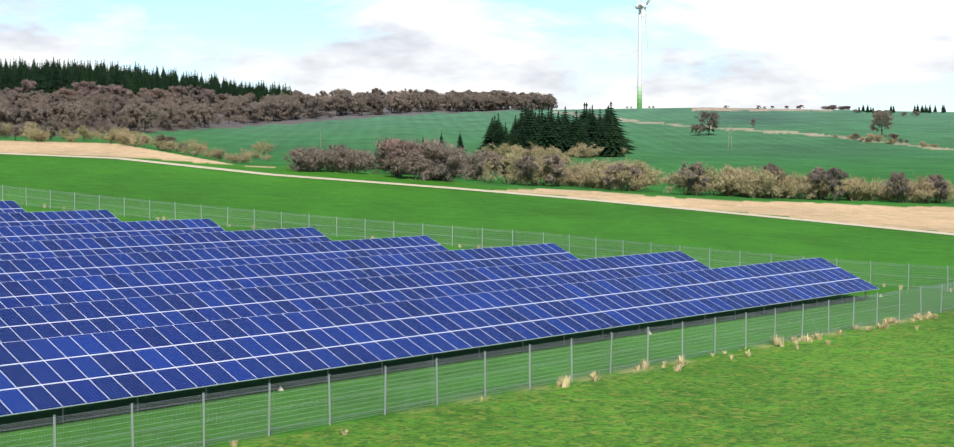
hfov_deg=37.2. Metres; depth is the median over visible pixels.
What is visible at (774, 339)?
dry grass tuft
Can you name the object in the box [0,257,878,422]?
solar table
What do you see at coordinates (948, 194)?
shrub
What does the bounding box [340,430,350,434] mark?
dry grass tuft
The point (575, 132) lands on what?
conifer
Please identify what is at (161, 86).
conifer
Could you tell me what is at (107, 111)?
bare tree
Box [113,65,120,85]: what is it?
conifer
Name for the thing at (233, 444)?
dry grass tuft
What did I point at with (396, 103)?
bare tree
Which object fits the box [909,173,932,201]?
shrub
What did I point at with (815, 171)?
bare tree
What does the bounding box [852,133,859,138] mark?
shrub
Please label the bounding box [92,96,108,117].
bare tree
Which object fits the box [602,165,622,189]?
bare tree
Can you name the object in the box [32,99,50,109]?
bare tree
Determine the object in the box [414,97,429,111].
bare tree
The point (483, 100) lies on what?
bare tree
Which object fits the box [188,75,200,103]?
conifer
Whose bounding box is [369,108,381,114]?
bush
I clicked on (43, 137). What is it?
shrub
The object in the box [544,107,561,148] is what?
conifer
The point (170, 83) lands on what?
conifer
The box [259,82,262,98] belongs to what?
conifer
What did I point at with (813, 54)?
sky
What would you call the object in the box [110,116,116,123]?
bush
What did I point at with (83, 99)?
bare tree
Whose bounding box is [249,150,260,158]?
shrub
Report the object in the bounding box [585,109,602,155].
conifer
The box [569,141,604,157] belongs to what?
shrub
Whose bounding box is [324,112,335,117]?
bush
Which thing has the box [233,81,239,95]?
conifer
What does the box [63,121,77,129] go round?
bush
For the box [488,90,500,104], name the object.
bare tree
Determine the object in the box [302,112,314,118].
bush
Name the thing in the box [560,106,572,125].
conifer
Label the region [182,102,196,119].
bare tree
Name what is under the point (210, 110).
bare tree
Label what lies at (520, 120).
conifer
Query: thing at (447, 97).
bare tree
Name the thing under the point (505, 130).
conifer
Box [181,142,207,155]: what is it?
shrub
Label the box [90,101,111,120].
bare tree
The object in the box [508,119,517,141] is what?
conifer
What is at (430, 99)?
bare tree
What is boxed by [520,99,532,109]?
bare tree
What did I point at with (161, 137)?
shrub
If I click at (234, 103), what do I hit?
bare tree
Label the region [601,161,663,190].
shrub
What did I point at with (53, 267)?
solar table
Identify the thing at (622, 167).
bare tree
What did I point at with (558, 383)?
dry grass tuft
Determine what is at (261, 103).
bare tree
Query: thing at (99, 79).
conifer
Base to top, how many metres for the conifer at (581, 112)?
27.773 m
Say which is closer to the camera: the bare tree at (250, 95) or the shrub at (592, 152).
the shrub at (592, 152)
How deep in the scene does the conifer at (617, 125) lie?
818.72 m
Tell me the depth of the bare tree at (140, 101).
908.31 m
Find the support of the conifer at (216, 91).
on the terrain
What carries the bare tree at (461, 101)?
on the terrain
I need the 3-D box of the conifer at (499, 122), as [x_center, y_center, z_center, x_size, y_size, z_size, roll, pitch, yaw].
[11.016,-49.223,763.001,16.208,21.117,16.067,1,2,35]
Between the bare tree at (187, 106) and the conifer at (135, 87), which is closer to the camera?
the bare tree at (187, 106)
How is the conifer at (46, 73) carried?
on the terrain
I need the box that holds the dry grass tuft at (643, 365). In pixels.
[640,358,649,368]
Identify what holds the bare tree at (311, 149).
on the terrain
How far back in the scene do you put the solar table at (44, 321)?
77.23 m
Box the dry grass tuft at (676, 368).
[672,363,683,370]
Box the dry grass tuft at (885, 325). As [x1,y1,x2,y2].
[883,318,889,328]
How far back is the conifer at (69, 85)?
1258.36 m
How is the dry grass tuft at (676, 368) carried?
on the terrain
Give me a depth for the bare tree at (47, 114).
736.05 m
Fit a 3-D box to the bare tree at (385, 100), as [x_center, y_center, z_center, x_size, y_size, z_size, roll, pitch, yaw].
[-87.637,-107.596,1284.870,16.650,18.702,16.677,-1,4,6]
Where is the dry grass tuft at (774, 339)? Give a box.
[770,334,781,344]
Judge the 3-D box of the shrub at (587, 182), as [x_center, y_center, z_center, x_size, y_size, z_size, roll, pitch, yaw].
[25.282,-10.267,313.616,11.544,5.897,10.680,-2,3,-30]
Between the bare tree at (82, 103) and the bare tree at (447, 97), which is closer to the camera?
the bare tree at (82, 103)
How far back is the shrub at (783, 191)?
289.62 m
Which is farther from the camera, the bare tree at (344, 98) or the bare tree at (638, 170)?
the bare tree at (344, 98)
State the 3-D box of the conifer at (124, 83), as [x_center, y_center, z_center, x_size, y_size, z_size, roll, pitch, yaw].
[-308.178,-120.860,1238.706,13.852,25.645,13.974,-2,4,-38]
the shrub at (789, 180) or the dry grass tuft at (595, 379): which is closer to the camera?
the dry grass tuft at (595, 379)
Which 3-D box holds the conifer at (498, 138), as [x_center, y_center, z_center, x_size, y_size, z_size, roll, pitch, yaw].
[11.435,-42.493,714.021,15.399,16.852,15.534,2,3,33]
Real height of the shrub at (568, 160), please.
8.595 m
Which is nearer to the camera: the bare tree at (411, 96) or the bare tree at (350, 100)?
the bare tree at (350, 100)
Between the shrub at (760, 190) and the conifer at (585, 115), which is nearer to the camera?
the shrub at (760, 190)
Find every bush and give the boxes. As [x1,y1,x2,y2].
[0,119,18,127]
[52,121,64,131]
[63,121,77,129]
[72,119,90,129]
[85,116,101,126]
[93,124,112,132]
[97,119,108,124]
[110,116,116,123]
[143,122,154,128]
[161,122,175,130]
[175,121,186,128]
[182,118,196,128]
[209,116,224,123]
[227,115,243,121]
[264,117,271,121]
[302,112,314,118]
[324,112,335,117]
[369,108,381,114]
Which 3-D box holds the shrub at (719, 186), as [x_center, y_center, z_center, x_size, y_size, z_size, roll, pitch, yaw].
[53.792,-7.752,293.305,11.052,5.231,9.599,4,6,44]
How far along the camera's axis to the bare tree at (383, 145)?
212.99 m
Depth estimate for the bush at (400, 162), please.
209.63 m
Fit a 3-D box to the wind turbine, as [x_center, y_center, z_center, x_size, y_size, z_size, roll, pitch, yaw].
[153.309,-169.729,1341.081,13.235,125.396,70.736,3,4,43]
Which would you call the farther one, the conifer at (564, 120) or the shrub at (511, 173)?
the conifer at (564, 120)
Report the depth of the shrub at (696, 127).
952.15 m
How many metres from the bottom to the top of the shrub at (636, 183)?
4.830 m
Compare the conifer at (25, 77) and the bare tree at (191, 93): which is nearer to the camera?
the conifer at (25, 77)
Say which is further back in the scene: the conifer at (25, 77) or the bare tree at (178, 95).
the conifer at (25, 77)
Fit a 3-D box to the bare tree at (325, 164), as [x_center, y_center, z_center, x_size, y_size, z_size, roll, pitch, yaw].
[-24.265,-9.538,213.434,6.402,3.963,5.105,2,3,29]
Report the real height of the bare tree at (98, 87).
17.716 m
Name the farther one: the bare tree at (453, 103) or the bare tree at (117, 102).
the bare tree at (453, 103)
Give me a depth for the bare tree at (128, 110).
776.57 m
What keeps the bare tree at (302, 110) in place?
on the terrain
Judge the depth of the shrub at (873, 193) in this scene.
288.70 m
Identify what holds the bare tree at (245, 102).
on the terrain
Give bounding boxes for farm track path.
[0,152,953,234]
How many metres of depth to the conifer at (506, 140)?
697.32 m
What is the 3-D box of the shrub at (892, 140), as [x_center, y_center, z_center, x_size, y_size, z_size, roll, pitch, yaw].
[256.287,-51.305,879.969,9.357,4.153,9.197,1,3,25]
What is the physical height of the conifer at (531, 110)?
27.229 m
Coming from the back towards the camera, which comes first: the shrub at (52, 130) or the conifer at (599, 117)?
the conifer at (599, 117)
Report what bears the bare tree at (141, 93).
on the terrain
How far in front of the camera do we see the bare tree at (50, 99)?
861.09 m
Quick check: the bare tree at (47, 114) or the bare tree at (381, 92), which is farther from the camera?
the bare tree at (381, 92)
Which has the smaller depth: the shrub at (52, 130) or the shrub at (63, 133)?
the shrub at (52, 130)
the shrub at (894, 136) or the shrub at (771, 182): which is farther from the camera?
the shrub at (894, 136)
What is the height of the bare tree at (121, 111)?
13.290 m
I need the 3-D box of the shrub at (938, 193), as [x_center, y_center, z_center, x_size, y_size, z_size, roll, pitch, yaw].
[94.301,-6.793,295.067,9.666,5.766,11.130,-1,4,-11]
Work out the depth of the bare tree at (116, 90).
982.01 m
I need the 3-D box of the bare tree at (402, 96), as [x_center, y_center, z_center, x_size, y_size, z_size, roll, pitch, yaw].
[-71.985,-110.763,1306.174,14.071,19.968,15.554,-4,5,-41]
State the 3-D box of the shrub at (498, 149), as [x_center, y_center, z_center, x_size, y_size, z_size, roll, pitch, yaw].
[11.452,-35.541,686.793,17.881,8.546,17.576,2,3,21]
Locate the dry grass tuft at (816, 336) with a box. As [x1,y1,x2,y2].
[811,332,823,338]
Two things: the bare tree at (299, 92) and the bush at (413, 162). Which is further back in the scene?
the bare tree at (299, 92)
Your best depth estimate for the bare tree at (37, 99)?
883.57 m
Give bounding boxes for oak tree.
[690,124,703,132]
[694,111,721,134]
[869,110,893,135]
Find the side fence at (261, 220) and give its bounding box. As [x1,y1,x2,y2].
[0,185,953,291]
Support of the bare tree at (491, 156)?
on the terrain
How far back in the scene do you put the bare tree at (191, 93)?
1284.06 m
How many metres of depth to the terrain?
131.07 m
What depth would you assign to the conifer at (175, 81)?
1309.64 m
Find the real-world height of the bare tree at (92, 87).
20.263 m
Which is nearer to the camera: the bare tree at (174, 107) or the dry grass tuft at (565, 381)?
the dry grass tuft at (565, 381)
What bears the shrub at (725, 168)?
on the terrain
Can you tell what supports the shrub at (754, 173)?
on the terrain
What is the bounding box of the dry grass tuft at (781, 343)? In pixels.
[775,335,784,346]
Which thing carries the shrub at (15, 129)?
on the terrain
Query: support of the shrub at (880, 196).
on the terrain
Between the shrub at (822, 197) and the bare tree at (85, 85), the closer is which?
the shrub at (822, 197)
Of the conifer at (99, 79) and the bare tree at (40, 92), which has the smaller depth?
the bare tree at (40, 92)
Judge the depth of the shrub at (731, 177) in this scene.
291.71 m
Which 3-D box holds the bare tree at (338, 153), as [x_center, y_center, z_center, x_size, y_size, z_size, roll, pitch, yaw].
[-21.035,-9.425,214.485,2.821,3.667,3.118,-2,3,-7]
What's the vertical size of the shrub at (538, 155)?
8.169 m
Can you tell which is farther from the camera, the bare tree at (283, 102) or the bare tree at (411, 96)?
the bare tree at (411, 96)
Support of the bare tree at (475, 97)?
on the terrain
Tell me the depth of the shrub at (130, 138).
243.18 m
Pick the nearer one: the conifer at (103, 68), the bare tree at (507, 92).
the conifer at (103, 68)
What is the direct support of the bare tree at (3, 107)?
on the terrain
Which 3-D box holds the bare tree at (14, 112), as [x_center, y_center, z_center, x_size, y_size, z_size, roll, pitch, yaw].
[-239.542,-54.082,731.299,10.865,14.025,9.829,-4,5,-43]
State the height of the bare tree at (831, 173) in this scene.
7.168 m
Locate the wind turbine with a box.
[635,0,649,108]
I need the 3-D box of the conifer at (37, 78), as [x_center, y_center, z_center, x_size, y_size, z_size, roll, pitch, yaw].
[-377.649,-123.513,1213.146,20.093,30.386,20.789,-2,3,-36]
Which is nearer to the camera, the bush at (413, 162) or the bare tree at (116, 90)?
the bush at (413, 162)
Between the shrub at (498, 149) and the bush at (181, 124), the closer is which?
the shrub at (498, 149)
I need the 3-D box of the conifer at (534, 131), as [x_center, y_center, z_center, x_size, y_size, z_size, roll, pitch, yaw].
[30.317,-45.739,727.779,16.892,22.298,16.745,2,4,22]
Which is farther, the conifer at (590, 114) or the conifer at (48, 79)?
the conifer at (48, 79)
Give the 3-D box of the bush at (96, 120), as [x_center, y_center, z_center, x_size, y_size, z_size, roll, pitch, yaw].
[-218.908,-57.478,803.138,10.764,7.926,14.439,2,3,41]
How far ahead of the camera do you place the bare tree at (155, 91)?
1106.82 m
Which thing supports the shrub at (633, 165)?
on the terrain
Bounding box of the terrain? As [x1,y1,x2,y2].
[0,103,953,446]
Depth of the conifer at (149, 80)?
1276.03 m
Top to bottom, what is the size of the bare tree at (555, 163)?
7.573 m
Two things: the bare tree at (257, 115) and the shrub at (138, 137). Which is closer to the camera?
the shrub at (138, 137)
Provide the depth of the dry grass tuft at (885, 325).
82.51 m
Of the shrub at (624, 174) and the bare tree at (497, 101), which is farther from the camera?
the bare tree at (497, 101)
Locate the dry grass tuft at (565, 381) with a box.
[559,375,573,386]
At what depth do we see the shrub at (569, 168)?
325.53 m
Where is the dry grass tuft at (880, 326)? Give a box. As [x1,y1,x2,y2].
[874,323,883,328]
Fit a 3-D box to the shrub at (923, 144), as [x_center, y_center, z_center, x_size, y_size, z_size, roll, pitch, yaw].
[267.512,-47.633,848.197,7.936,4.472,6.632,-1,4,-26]
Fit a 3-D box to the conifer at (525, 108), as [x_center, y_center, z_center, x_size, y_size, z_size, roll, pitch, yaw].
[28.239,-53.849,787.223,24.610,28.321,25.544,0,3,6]
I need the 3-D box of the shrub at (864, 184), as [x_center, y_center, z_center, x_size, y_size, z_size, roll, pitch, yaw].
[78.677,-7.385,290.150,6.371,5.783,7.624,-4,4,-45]
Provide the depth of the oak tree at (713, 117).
956.25 m
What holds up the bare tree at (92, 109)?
on the terrain
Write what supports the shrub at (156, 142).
on the terrain
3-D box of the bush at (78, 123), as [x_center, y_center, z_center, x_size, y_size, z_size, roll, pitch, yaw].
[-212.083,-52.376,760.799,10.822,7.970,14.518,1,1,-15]
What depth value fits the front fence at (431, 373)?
58.48 m
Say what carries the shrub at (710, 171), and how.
on the terrain
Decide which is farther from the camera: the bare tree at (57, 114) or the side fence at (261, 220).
the bare tree at (57, 114)
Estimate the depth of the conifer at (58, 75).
1225.49 m
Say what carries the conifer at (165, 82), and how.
on the terrain
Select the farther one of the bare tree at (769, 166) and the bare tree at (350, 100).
the bare tree at (350, 100)
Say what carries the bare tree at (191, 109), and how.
on the terrain
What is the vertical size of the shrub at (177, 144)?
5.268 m
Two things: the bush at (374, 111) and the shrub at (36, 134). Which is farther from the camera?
the bush at (374, 111)
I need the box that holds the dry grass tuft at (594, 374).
[588,371,599,377]
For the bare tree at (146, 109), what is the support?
on the terrain
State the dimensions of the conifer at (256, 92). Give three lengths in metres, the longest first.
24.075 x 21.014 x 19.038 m
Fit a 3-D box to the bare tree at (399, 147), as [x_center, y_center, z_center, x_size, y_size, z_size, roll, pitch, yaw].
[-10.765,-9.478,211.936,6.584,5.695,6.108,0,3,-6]
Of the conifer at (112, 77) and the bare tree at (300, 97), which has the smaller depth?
the conifer at (112, 77)
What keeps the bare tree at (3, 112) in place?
on the terrain
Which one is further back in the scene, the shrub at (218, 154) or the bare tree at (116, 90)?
the bare tree at (116, 90)
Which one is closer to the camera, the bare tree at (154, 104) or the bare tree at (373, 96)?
the bare tree at (154, 104)
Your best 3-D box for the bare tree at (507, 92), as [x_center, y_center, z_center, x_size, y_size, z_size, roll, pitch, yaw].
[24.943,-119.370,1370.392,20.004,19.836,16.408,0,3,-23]
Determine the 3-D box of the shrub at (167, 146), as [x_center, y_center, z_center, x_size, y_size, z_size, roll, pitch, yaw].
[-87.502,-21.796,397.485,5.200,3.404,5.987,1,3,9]
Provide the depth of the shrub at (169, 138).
408.34 m
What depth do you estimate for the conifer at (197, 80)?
1431.68 m
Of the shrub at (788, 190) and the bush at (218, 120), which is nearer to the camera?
the shrub at (788, 190)
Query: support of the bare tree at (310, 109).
on the terrain
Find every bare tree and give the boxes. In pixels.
[0,88,14,95]
[0,98,9,104]
[0,100,8,122]
[0,101,9,119]
[3,107,22,126]
[6,104,23,123]
[7,100,24,119]
[9,92,22,100]
[14,79,36,103]
[17,98,28,106]
[20,105,45,127]
[25,91,46,101]
[30,95,41,102]
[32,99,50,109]
[34,108,51,127]
[36,89,49,95]
[40,94,60,107]
[45,92,67,100]
[47,104,62,117]
[50,99,72,113]
[53,87,73,95]
[57,101,79,123]
[62,103,93,129]
[66,93,83,103]
[71,80,98,96]
[73,81,96,95]
[73,96,87,105]
[74,91,87,95]
[76,100,94,116]
[80,103,97,122]
[88,85,106,96]
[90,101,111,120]
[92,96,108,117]
[94,89,110,103]
[95,102,113,120]
[102,85,135,105]
[105,83,130,97]
[106,94,121,107]
[108,95,122,111]
[110,104,119,117]
[116,115,127,130]
[119,97,129,110]
[119,109,137,126]
[121,103,139,130]
[124,97,145,104]
[124,100,146,125]
[129,113,150,130]
[135,88,150,97]
[135,105,159,132]
[136,96,151,103]
[138,89,147,95]
[142,88,165,102]
[147,88,166,103]
[149,107,158,126]
[151,98,163,104]
[151,101,162,108]
[152,103,177,122]
[155,113,170,129]
[157,105,178,123]
[160,92,181,98]
[164,104,180,123]
[165,85,187,98]
[165,97,179,104]
[167,92,181,97]
[171,109,182,126]
[179,99,189,107]
[179,108,187,119]
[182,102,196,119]
[182,105,194,118]
[184,104,197,122]
[185,84,207,96]
[192,94,210,102]
[192,104,210,127]
[199,106,214,126]
[201,92,216,103]
[202,102,220,117]
[202,113,208,126]
[214,93,227,104]
[220,106,239,123]
[221,99,227,107]
[227,98,242,111]
[227,100,242,114]
[238,99,249,107]
[243,105,256,122]
[244,92,256,102]
[249,105,264,122]
[254,102,272,120]
[256,100,267,120]
[259,95,278,115]
[264,97,280,115]
[267,100,282,120]
[267,101,282,121]
[278,94,298,100]
[280,99,289,117]
[281,97,295,117]
[282,102,301,119]
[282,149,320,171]
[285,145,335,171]
[288,148,307,166]
[292,100,306,118]
[293,90,304,104]
[295,93,306,110]
[299,146,316,158]
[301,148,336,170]
[302,98,317,117]
[303,94,314,107]
[307,97,325,118]
[315,90,328,97]
[316,96,333,111]
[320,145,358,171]
[326,144,347,153]
[328,88,338,96]
[328,96,344,115]
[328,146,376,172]
[330,94,348,115]
[330,151,344,171]
[336,90,354,97]
[340,95,355,115]
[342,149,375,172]
[350,98,368,115]
[355,94,366,110]
[361,95,382,113]
[365,93,380,113]
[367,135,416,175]
[371,88,381,95]
[374,95,388,113]
[374,98,385,111]
[376,89,385,96]
[376,135,422,174]
[378,137,413,175]
[384,145,412,176]
[385,99,395,112]
[386,141,420,177]
[389,93,405,112]
[390,94,403,113]
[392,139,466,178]
[393,99,405,113]
[400,99,413,112]
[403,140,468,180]
[404,92,420,111]
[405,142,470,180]
[407,142,428,173]
[411,137,467,174]
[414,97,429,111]
[419,89,430,95]
[422,90,438,105]
[423,94,436,111]
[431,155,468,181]
[432,95,442,110]
[441,94,455,110]
[446,98,462,111]
[448,96,461,107]
[449,143,474,161]
[450,92,464,110]
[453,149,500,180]
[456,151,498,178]
[459,96,467,111]
[460,96,475,111]
[468,95,480,110]
[477,150,503,182]
[478,98,488,109]
[479,96,490,110]
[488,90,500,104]
[489,98,494,110]
[490,98,501,110]
[497,155,518,183]
[498,91,509,109]
[498,91,510,109]
[499,96,510,109]
[511,95,521,108]
[512,96,524,109]
[512,154,540,185]
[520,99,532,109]
[530,94,541,109]
[541,95,554,108]
[541,154,565,186]
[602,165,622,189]
[612,162,635,190]
[628,165,645,190]
[675,161,709,195]
[762,161,787,196]
[807,166,829,199]
[814,167,848,200]
[884,171,912,202]
[922,173,945,202]
[929,179,949,203]
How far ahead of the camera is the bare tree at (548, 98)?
1343.43 m
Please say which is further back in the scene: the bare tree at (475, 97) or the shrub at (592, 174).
the bare tree at (475, 97)
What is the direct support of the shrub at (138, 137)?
on the terrain
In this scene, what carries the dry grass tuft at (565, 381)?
on the terrain
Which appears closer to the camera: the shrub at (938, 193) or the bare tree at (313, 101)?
the shrub at (938, 193)
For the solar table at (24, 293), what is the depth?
86.08 m
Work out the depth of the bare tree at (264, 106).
1175.52 m
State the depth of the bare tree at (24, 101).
820.03 m
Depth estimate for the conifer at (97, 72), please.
1258.35 m
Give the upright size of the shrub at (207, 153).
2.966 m
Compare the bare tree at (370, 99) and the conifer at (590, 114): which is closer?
the conifer at (590, 114)
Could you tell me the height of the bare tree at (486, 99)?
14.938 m
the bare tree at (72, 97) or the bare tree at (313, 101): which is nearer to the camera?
the bare tree at (72, 97)
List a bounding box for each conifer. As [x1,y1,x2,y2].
[0,62,13,89]
[0,67,4,90]
[11,60,17,85]
[14,62,23,89]
[20,64,30,93]
[31,62,45,92]
[43,61,51,90]
[43,63,51,92]
[46,63,62,92]
[48,63,63,94]
[60,65,69,87]
[66,67,74,89]
[68,65,77,89]
[72,64,84,90]
[83,68,90,89]
[84,65,94,90]
[88,64,93,79]
[92,64,101,84]
[95,69,101,85]
[98,72,105,86]
[101,63,107,81]
[106,67,115,85]
[106,69,114,85]
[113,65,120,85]
[120,72,128,88]
[121,68,129,86]
[129,72,134,89]
[130,67,141,96]
[141,70,151,89]
[147,72,153,88]
[151,75,155,87]
[154,72,160,88]
[159,78,164,98]
[162,71,169,90]
[166,73,174,92]
[173,71,179,86]
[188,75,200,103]
[195,72,199,85]
[213,79,220,95]
[223,82,227,93]
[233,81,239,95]
[244,85,250,102]
[250,84,260,102]
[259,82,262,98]
[457,135,464,148]
[474,116,506,152]
[485,123,505,152]
[496,113,503,129]
[499,134,512,155]
[503,122,509,136]
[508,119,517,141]
[509,115,523,138]
[509,128,520,146]
[516,111,533,140]
[517,102,529,120]
[517,121,534,155]
[524,111,531,125]
[527,103,536,120]
[528,113,540,145]
[532,109,543,128]
[533,117,567,156]
[543,107,554,124]
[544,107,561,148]
[555,111,561,128]
[557,119,570,152]
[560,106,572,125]
[560,115,569,133]
[563,118,589,156]
[566,111,591,150]
[569,121,595,156]
[574,102,585,120]
[579,102,590,123]
[583,108,593,126]
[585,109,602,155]
[589,120,615,156]
[595,110,603,125]
[597,105,629,153]
[600,119,628,156]
[602,120,607,140]
[604,109,633,153]
[605,102,636,149]
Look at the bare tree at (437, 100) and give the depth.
1363.29 m
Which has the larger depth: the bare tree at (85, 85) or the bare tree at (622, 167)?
the bare tree at (85, 85)
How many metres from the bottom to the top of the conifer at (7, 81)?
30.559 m
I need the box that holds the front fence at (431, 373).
[0,282,953,446]
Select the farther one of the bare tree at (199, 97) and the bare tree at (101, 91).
the bare tree at (199, 97)
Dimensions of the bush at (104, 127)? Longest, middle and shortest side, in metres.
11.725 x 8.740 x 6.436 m
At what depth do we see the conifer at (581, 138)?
717.99 m
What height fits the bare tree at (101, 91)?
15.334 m
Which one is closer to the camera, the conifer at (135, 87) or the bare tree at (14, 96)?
the bare tree at (14, 96)
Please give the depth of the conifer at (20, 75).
1232.38 m
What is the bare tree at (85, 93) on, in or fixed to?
on the terrain
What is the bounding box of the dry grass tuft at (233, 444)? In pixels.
[229,440,238,446]
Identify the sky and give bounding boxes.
[0,0,953,111]
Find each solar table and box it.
[0,200,25,212]
[0,210,120,226]
[0,218,224,241]
[0,227,331,260]
[0,235,447,281]
[0,243,577,308]
[0,251,710,342]
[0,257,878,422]
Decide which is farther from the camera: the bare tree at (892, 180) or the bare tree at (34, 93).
the bare tree at (34, 93)
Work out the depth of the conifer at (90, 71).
1363.90 m
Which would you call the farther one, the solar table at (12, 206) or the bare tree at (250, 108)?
the bare tree at (250, 108)
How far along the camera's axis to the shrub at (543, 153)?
668.48 m
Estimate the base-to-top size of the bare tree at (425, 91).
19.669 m
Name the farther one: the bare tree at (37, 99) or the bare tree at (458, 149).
the bare tree at (37, 99)
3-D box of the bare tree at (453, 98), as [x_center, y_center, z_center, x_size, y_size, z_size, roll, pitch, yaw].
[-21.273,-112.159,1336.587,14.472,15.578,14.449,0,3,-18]
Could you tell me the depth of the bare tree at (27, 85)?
993.55 m
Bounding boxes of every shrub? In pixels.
[0,122,16,137]
[6,125,21,140]
[19,122,41,138]
[24,129,49,141]
[25,129,49,140]
[44,121,57,138]
[44,125,56,140]
[58,127,75,139]
[65,133,81,141]
[74,125,97,140]
[90,126,124,143]
[114,128,154,146]
[115,125,144,143]
[124,133,150,145]
[151,136,172,149]
[153,134,167,147]
[158,140,175,150]
[165,136,177,148]
[174,138,209,154]
[178,143,186,151]
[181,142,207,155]
[200,148,214,157]
[209,148,225,160]
[222,148,251,162]
[225,153,242,162]
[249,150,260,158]
[250,139,276,153]
[259,154,272,160]
[480,151,539,184]
[481,142,512,156]
[497,165,543,181]
[506,145,525,158]
[506,153,563,183]
[516,158,559,184]
[518,161,563,185]
[520,148,530,155]
[529,148,560,159]
[530,143,547,155]
[531,145,561,155]
[539,153,588,184]
[550,161,582,185]
[559,149,575,158]
[562,159,591,186]
[568,160,592,185]
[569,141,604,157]
[575,154,617,187]
[576,147,597,157]
[576,164,610,187]
[583,163,625,188]
[587,159,601,187]
[592,157,651,187]
[595,160,644,188]
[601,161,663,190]
[613,158,670,187]
[623,173,652,190]
[659,164,712,194]
[673,177,708,194]
[684,161,737,194]
[699,164,754,195]
[708,174,757,196]
[710,165,764,196]
[712,175,736,194]
[732,165,788,197]
[733,179,771,197]
[734,166,794,197]
[769,169,803,196]
[771,180,805,198]
[773,175,802,197]
[779,172,813,198]
[794,179,835,199]
[813,178,836,199]
[826,175,877,199]
[828,180,874,200]
[830,180,876,200]
[843,178,867,200]
[851,175,879,199]
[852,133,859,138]
[860,133,876,141]
[860,182,884,200]
[870,176,886,199]
[871,133,884,140]
[873,182,913,200]
[879,183,915,200]
[880,178,921,201]
[883,138,895,143]
[885,184,923,202]
[888,133,899,141]
[906,179,939,202]
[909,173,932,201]
[910,181,953,201]
[918,141,929,146]
[934,180,953,202]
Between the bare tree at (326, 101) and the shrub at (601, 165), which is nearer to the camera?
the shrub at (601, 165)
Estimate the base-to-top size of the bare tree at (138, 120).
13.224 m
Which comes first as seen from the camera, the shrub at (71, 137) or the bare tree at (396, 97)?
the shrub at (71, 137)
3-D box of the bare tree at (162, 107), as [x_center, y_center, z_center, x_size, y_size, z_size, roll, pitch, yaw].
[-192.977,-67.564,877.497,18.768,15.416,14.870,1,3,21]
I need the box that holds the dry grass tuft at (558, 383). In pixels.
[556,377,561,386]
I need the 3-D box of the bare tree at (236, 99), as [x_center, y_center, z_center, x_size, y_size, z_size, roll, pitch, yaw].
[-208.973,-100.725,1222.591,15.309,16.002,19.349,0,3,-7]
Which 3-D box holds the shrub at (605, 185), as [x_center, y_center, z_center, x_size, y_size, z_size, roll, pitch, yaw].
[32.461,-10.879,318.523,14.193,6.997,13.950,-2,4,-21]
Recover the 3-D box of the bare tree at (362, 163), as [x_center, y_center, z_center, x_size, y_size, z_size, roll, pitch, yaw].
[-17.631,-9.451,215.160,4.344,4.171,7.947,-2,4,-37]
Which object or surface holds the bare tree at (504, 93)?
on the terrain
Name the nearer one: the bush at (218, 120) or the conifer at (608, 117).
the conifer at (608, 117)
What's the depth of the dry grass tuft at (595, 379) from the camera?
63.32 m
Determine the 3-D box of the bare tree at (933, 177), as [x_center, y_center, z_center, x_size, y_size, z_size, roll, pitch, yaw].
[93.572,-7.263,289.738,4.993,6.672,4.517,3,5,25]
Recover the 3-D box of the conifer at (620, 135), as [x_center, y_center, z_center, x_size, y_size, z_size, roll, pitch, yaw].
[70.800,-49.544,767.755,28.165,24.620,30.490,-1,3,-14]
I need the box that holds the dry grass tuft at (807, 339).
[804,334,810,342]
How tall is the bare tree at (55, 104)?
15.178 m
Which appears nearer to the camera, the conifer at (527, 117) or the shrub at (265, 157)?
the shrub at (265, 157)
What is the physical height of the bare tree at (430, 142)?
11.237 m
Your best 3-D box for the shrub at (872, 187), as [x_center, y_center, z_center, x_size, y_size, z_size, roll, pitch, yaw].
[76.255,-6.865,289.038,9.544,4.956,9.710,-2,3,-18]
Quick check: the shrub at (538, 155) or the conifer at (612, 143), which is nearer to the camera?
the shrub at (538, 155)
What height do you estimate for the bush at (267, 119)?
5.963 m
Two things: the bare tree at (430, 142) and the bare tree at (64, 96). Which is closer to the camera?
the bare tree at (430, 142)
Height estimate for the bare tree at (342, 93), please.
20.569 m
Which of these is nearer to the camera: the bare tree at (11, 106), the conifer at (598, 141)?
the conifer at (598, 141)
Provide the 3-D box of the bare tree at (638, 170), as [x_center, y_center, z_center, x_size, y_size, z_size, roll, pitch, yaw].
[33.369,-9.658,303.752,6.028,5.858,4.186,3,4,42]
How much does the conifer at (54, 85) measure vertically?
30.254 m
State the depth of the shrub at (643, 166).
318.34 m
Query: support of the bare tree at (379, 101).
on the terrain
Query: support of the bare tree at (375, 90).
on the terrain
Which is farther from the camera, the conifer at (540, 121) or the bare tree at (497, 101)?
the bare tree at (497, 101)
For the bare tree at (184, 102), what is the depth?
1070.90 m
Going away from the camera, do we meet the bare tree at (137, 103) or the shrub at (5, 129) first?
the shrub at (5, 129)
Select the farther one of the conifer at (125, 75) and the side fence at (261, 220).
the conifer at (125, 75)
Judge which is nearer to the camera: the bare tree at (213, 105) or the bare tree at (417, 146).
the bare tree at (417, 146)
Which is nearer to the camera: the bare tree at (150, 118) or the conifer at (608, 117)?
the conifer at (608, 117)
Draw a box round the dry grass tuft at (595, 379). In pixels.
[591,373,599,381]
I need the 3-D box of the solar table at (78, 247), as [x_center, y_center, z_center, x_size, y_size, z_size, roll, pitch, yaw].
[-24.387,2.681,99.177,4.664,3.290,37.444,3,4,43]
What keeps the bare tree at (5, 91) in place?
on the terrain
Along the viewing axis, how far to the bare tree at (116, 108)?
848.24 m
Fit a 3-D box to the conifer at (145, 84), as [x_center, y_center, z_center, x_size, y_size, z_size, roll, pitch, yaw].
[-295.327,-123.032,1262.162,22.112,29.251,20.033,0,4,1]
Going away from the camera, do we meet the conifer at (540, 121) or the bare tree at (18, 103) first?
the conifer at (540, 121)

